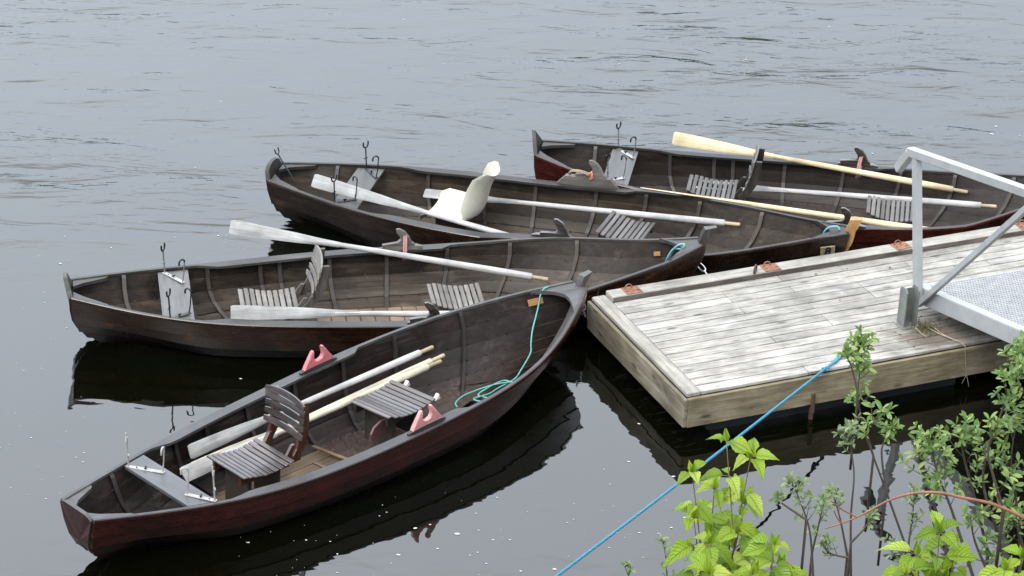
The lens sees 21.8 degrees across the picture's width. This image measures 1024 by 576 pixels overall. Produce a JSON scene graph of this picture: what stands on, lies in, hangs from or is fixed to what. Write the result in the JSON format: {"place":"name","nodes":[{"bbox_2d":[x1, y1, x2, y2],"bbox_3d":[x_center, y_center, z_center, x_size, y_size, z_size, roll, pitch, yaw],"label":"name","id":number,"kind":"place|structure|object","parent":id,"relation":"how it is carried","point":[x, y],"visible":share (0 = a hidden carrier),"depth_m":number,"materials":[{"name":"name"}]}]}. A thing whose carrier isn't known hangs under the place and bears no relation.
{"place":"outdoors","nodes":[
{"label":"outdoors","id":0,"kind":"place"},
{"bbox_2d":[0,0,1023,575],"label":"water","id":1,"kind":"structure","parent":0,"point":[180,124],"depth_m":25.63,"materials":[{"name":"black liquid"}]},
{"bbox_2d":[60,270,591,560],"bbox_3d":[-1.250,1.017,20.756,5.267,0.898,1.398,-22,35,-39],"label":"rowing boat","id":2,"kind":"object","parent":1,"relation":"on","point":[115,512],"visible":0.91,"depth_m":20.66,"materials":[{"name":"brown wood"}]},
{"bbox_2d":[206,385,308,499],"bbox_3d":[-1.911,1.230,20.122,0.674,0.822,0.459,-22,35,-39],"label":"slatted chair","id":3,"kind":"object","parent":2,"relation":"on","point":[243,471],"visible":1,"depth_m":20.14,"materials":[{"name":"grey wood"}]},
{"bbox_2d":[188,345,433,458],"bbox_3d":[-1.556,0.869,21.020,2.472,0.113,0.057,-23,36,-37],"label":"oar","id":4,"kind":"object","parent":2,"relation":"in","point":[207,444],"visible":0.84,"depth_m":20.66,"materials":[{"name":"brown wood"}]},
{"bbox_2d":[180,359,441,481],"bbox_3d":[-1.536,1.008,20.895,2.585,0.086,0.095,-23,36,-36],"label":"oar","id":5,"kind":"object","parent":2,"relation":"in","point":[200,467],"visible":0.73,"depth_m":20.87,"materials":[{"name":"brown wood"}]},
{"bbox_2d":[191,353,444,462],"bbox_3d":[-1.496,0.970,20.992,2.548,0.092,0.077,-24,36,-36],"label":"oar","id":6,"kind":"object","parent":2,"relation":"in","point":[430,361],"visible":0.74,"depth_m":21.23,"materials":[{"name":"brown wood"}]},
{"bbox_2d":[312,461,325,467],"bbox_3d":[-1.375,1.424,20.570,0.462,0.036,0.030,23,33,35],"label":"floor batten","id":7,"kind":"object","parent":2,"relation":"in","point":[318,464],"visible":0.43,"depth_m":20.66,"materials":[{"name":"brown wood"}]},
{"bbox_2d":[311,445,346,459],"bbox_3d":[-1.322,1.329,20.767,0.628,0.036,0.030,20,32,32],"label":"floor batten","id":8,"kind":"object","parent":2,"relation":"in","point":[328,452],"visible":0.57,"depth_m":20.83,"materials":[{"name":"brown wood"}]},
{"bbox_2d":[321,430,378,457],"bbox_3d":[-1.212,1.274,20.982,0.418,0.022,0.497,-22,35,-39],"label":"peat mat","id":9,"kind":"object","parent":2,"relation":"in","point":[347,445],"visible":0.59,"depth_m":21.04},
{"bbox_2d":[351,380,439,443],"bbox_3d":[-0.957,1.033,21.091,0.473,0.374,0.710,21,32,34],"label":"slatted bench","id":10,"kind":"object","parent":2,"relation":"in","point":[389,409],"visible":0.98,"depth_m":21.02,"materials":[{"name":"grey wood"}]},
{"bbox_2d":[414,389,479,418],"bbox_3d":[-0.599,0.918,21.732,0.451,0.022,0.617,22,32,34],"label":"peat mat","id":11,"kind":"object","parent":2,"relation":"in","point":[444,403],"visible":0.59,"depth_m":21.72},
{"bbox_2d":[455,286,548,407],"bbox_3d":[0.009,0.499,21.813,0.290,0.602,1.347,20,32,32],"label":"mooring rope","id":12,"kind":"object","parent":2,"relation":"hanging from","point":[489,386],"visible":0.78,"depth_m":21.85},
{"bbox_2d":[63,225,716,357],"bbox_3d":[-1.000,0.022,22.697,5.584,0.962,1.557,-3,27,-10],"label":"rowing boat","id":13,"kind":"object","parent":1,"relation":"on","point":[163,306],"visible":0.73,"depth_m":22.95,"materials":[{"name":"brown wood"}]},
{"bbox_2d":[238,245,328,320],"bbox_3d":[-1.943,0.057,22.551,0.745,0.752,0.462,-3,27,-10],"label":"slatted chair","id":14,"kind":"object","parent":13,"relation":"on","point":[317,273],"visible":0.71,"depth_m":22.56,"materials":[{"name":"grey wood"}]},
{"bbox_2d":[231,305,447,319],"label":"oar","id":15,"kind":"object","parent":13,"relation":"in","point":[250,312],"visible":0.58,"depth_m":22.13,"materials":[{"name":"white wood"}]},
{"bbox_2d":[403,235,406,260],"bbox_3d":[-0.935,-0.350,23.218,0.037,0.184,0.242,1,27,-3],"label":"rope loop","id":16,"kind":"object","parent":13,"relation":"hanging from","point":[404,243],"visible":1,"depth_m":23.15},
{"bbox_2d":[229,220,547,280],"bbox_3d":[-1.072,-0.304,23.103,2.814,0.108,0.068,9,27,2],"label":"oar","id":17,"kind":"object","parent":16,"relation":"attached to","point":[242,228],"visible":1,"depth_m":23.10,"materials":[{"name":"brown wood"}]},
{"bbox_2d":[427,282,483,310],"bbox_3d":[-0.488,0.188,22.856,0.460,0.343,0.454,-2,27,-8],"label":"slatted bench","id":18,"kind":"object","parent":13,"relation":"on","point":[436,292],"visible":0.71,"depth_m":22.80,"materials":[{"name":"grey wood"}]},
{"bbox_2d":[665,243,684,261],"bbox_3d":[1.400,-0.281,23.069,0.054,0.320,0.252,-18,33,-35],"label":"mooring rope","id":19,"kind":"object","parent":13,"relation":"hanging from","point":[672,251],"visible":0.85,"depth_m":23.03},
{"bbox_2d":[0,12,1022,575],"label":"foam flecks","id":20,"kind":"object","parent":1,"relation":"on","point":[414,528],"visible":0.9,"depth_m":20.07,"materials":[{"name":"grey"}]},
{"bbox_2d":[265,140,862,275],"bbox_3d":[0.419,-0.581,24.088,5.461,0.898,1.433,8,27,11],"label":"rowing boat","id":21,"kind":"object","parent":1,"relation":"on","point":[758,236],"visible":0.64,"depth_m":24.44,"materials":[{"name":"brown wood"}]},
{"bbox_2d":[311,174,507,232],"bbox_3d":[-0.456,-0.589,23.901,2.901,0.105,0.073,16,29,12],"label":"oar","id":22,"kind":"object","parent":21,"relation":"in","point":[321,182],"visible":0.54,"depth_m":24.07,"materials":[{"name":"white wood"}]},
{"bbox_2d":[419,161,499,229],"bbox_3d":[-0.448,-0.838,24.251,0.662,0.659,0.610,10,28,16],"label":"bucket chair","id":23,"kind":"object","parent":21,"relation":"in","point":[469,204],"visible":0.95,"depth_m":24.19,"materials":[{"name":"white plastic"}]},
{"bbox_2d":[568,169,593,180],"bbox_3d":[0.641,-1.035,24.580,0.254,0.164,0.077,13,28,20],"label":"rope loop","id":24,"kind":"object","parent":21,"relation":"hanging from","point":[590,175],"visible":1,"depth_m":24.52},
{"bbox_2d":[423,189,739,225],"bbox_3d":[0.627,-0.730,24.394,2.972,0.063,0.113,6,27,12],"label":"oar","id":25,"kind":"object","parent":21,"relation":"in","point":[431,193],"visible":0.94,"depth_m":24.32,"materials":[{"name":"white wood"}]},
{"bbox_2d":[596,210,655,238],"bbox_3d":[1.014,-0.388,24.088,0.420,0.398,0.504,14,29,16],"label":"slatted bench","id":26,"kind":"object","parent":21,"relation":"on","point":[643,228],"visible":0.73,"depth_m":24.04,"materials":[{"name":"grey wood"}]},
{"bbox_2d":[698,263,706,273],"bbox_3d":[1.651,-0.180,23.124,0.060,0.046,0.249,-8,28,-20],"label":"snap hook","id":27,"kind":"object","parent":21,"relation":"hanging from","point":[704,271],"visible":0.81,"depth_m":23.09,"materials":[{"name":"metal"}]},
{"bbox_2d":[640,187,924,226],"bbox_3d":[2.617,-0.702,24.268,2.918,0.063,0.097,9,27,4],"label":"oar","id":28,"kind":"object","parent":21,"relation":"on","point":[869,221],"visible":0.79,"depth_m":24.25,"materials":[{"name":"brown wood"}]},
{"bbox_2d":[823,225,840,233],"bbox_3d":[2.816,-0.496,23.482,0.179,0.152,0.050,20,31,31],"label":"mooring rope","id":29,"kind":"object","parent":21,"relation":"attached to","point":[832,226],"visible":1,"depth_m":23.43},
{"bbox_2d":[532,121,1023,250],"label":"rowing boat","id":30,"kind":"object","parent":1,"relation":"on","point":[629,167],"visible":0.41,"depth_m":25.29,"materials":[{"name":"brown wood"}]},
{"bbox_2d":[686,144,764,200],"bbox_3d":[1.990,-0.965,24.893,0.685,0.757,0.444,6,27,8],"label":"slatted chair","id":31,"kind":"object","parent":30,"relation":"on","point":[749,182],"visible":0.79,"depth_m":24.85,"materials":[{"name":"grey wood"}]},
{"bbox_2d":[672,132,967,193],"bbox_3d":[2.910,-1.163,25.099,2.822,0.114,0.065,11,27,3],"label":"oar","id":32,"kind":"object","parent":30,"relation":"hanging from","point":[688,140],"visible":0.94,"depth_m":25.10,"materials":[{"name":"brown wood"}]},
{"bbox_2d":[696,180,996,208],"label":"oar","id":33,"kind":"object","parent":30,"relation":"in","point":[952,203],"visible":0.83,"depth_m":24.96,"materials":[{"name":"white wood"}]},
{"bbox_2d":[856,156,862,178],"bbox_3d":[3.299,-1.144,25.197,0.036,0.173,0.253,8,27,12],"label":"rope loop","id":34,"kind":"object","parent":30,"relation":"hanging from","point":[859,166],"visible":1,"depth_m":25.14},
{"bbox_2d":[866,195,911,223],"bbox_3d":[3.505,-0.597,24.693,0.440,0.378,0.462,6,27,8],"label":"slatted bench","id":35,"kind":"object","parent":30,"relation":"on","point":[878,204],"visible":0.88,"depth_m":24.60,"materials":[{"name":"grey wood"}]},
{"bbox_2d":[587,220,1023,429],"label":"floating dock","id":36,"kind":"object","parent":1,"relation":"on","point":[723,349],"visible":0.89,"depth_m":22.11,"materials":[{"name":"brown wood"}]},
{"bbox_2d":[555,354,841,575],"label":"mooring rope","id":37,"kind":"object","parent":36,"relation":"attached to","point":[834,361],"visible":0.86,"depth_m":19.72,"materials":[{"name":"blue fabric"}]},
{"bbox_2d":[899,315,951,346],"bbox_3d":[3.458,0.332,22.161,0.540,0.058,0.484,-9,29,-22],"label":"moss clump","id":38,"kind":"object","parent":36,"relation":"on","point":[925,326],"visible":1,"depth_m":22.17,"materials":[{"name":"green plant"}]},
{"bbox_2d":[928,327,964,343],"bbox_3d":[3.598,0.398,22.040,0.024,0.008,0.379,-22,35,-40],"label":"dry twig","id":39,"kind":"object","parent":36,"relation":"on","point":[945,336],"visible":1,"depth_m":22.03,"materials":[{"name":"beige wood"}]},
{"bbox_2d":[894,147,1023,345],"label":"gangway","id":40,"kind":"object","parent":36,"relation":"on","point":[992,304],"visible":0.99,"depth_m":21.91,"materials":[{"name":"grey metal"}]},
{"bbox_2d":[959,342,968,385],"bbox_3d":[3.733,0.637,22.027,0.150,0.394,0.058,17,30,28],"label":"dry twig","id":41,"kind":"object","parent":36,"relation":"hanging from","point":[965,362],"visible":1,"depth_m":21.97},
{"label":"riverbank","id":42,"kind":"structure","parent":0,"visible":0},
{"bbox_2d":[619,561,635,575],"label":"shrub","id":43,"kind":"object","parent":42,"relation":"on","point":[628,564],"visible":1,"depth_m":12.26,"materials":[{"name":"green plant"}]},
{"bbox_2d":[655,533,675,575],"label":"shrub","id":44,"kind":"object","parent":42,"relation":"on","point":[662,539],"visible":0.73,"depth_m":12.55,"materials":[{"name":"green plant"}]},
{"bbox_2d":[662,428,779,575],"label":"leafy cane","id":45,"kind":"object","parent":42,"relation":"on","point":[722,531],"visible":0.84,"depth_m":10.23,"materials":[{"name":"green plant"}]},
{"bbox_2d":[685,531,807,575],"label":"leafy cane","id":46,"kind":"object","parent":42,"relation":"on","point":[756,547],"visible":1,"depth_m":9.96,"materials":[{"name":"green plant"}]},
{"bbox_2d":[768,471,838,575],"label":"shrub","id":47,"kind":"object","parent":42,"relation":"on","point":[778,496],"visible":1,"depth_m":14.54,"materials":[{"name":"green plant"}]},
{"bbox_2d":[811,413,879,575],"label":"shrub","id":48,"kind":"object","parent":42,"relation":"on","point":[849,429],"visible":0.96,"depth_m":15.06,"materials":[{"name":"green plant"}]},
{"bbox_2d":[832,324,915,571],"bbox_3d":[2.101,1.451,15.667,0.624,2.650,0.554,-19,33,-36],"label":"shrub","id":49,"kind":"object","parent":42,"relation":"on","point":[860,342],"visible":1,"depth_m":15.19,"materials":[{"name":"green plant"}]},
{"bbox_2d":[879,482,926,575],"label":"shrub","id":50,"kind":"object","parent":42,"relation":"on","point":[913,499],"visible":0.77,"depth_m":14.26,"materials":[{"name":"green plant"}]},
{"bbox_2d":[825,491,1023,528],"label":"dead cane","id":51,"kind":"object","parent":42,"relation":"on","point":[998,505],"visible":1,"depth_m":13.92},
{"bbox_2d":[876,510,978,575],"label":"leafy cane","id":52,"kind":"object","parent":42,"relation":"on","point":[956,553],"visible":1,"depth_m":10.07,"materials":[{"name":"green plant"}]},
{"bbox_2d":[896,330,1023,575],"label":"shrub","id":53,"kind":"object","parent":42,"relation":"on","point":[967,433],"visible":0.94,"depth_m":16.32,"materials":[{"name":"green plant"}]},
{"bbox_2d":[978,544,1023,575],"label":"leafy cane","id":54,"kind":"object","parent":42,"relation":"on","point":[1009,564],"visible":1,"depth_m":9.86,"materials":[{"name":"green plant"}]}
]}

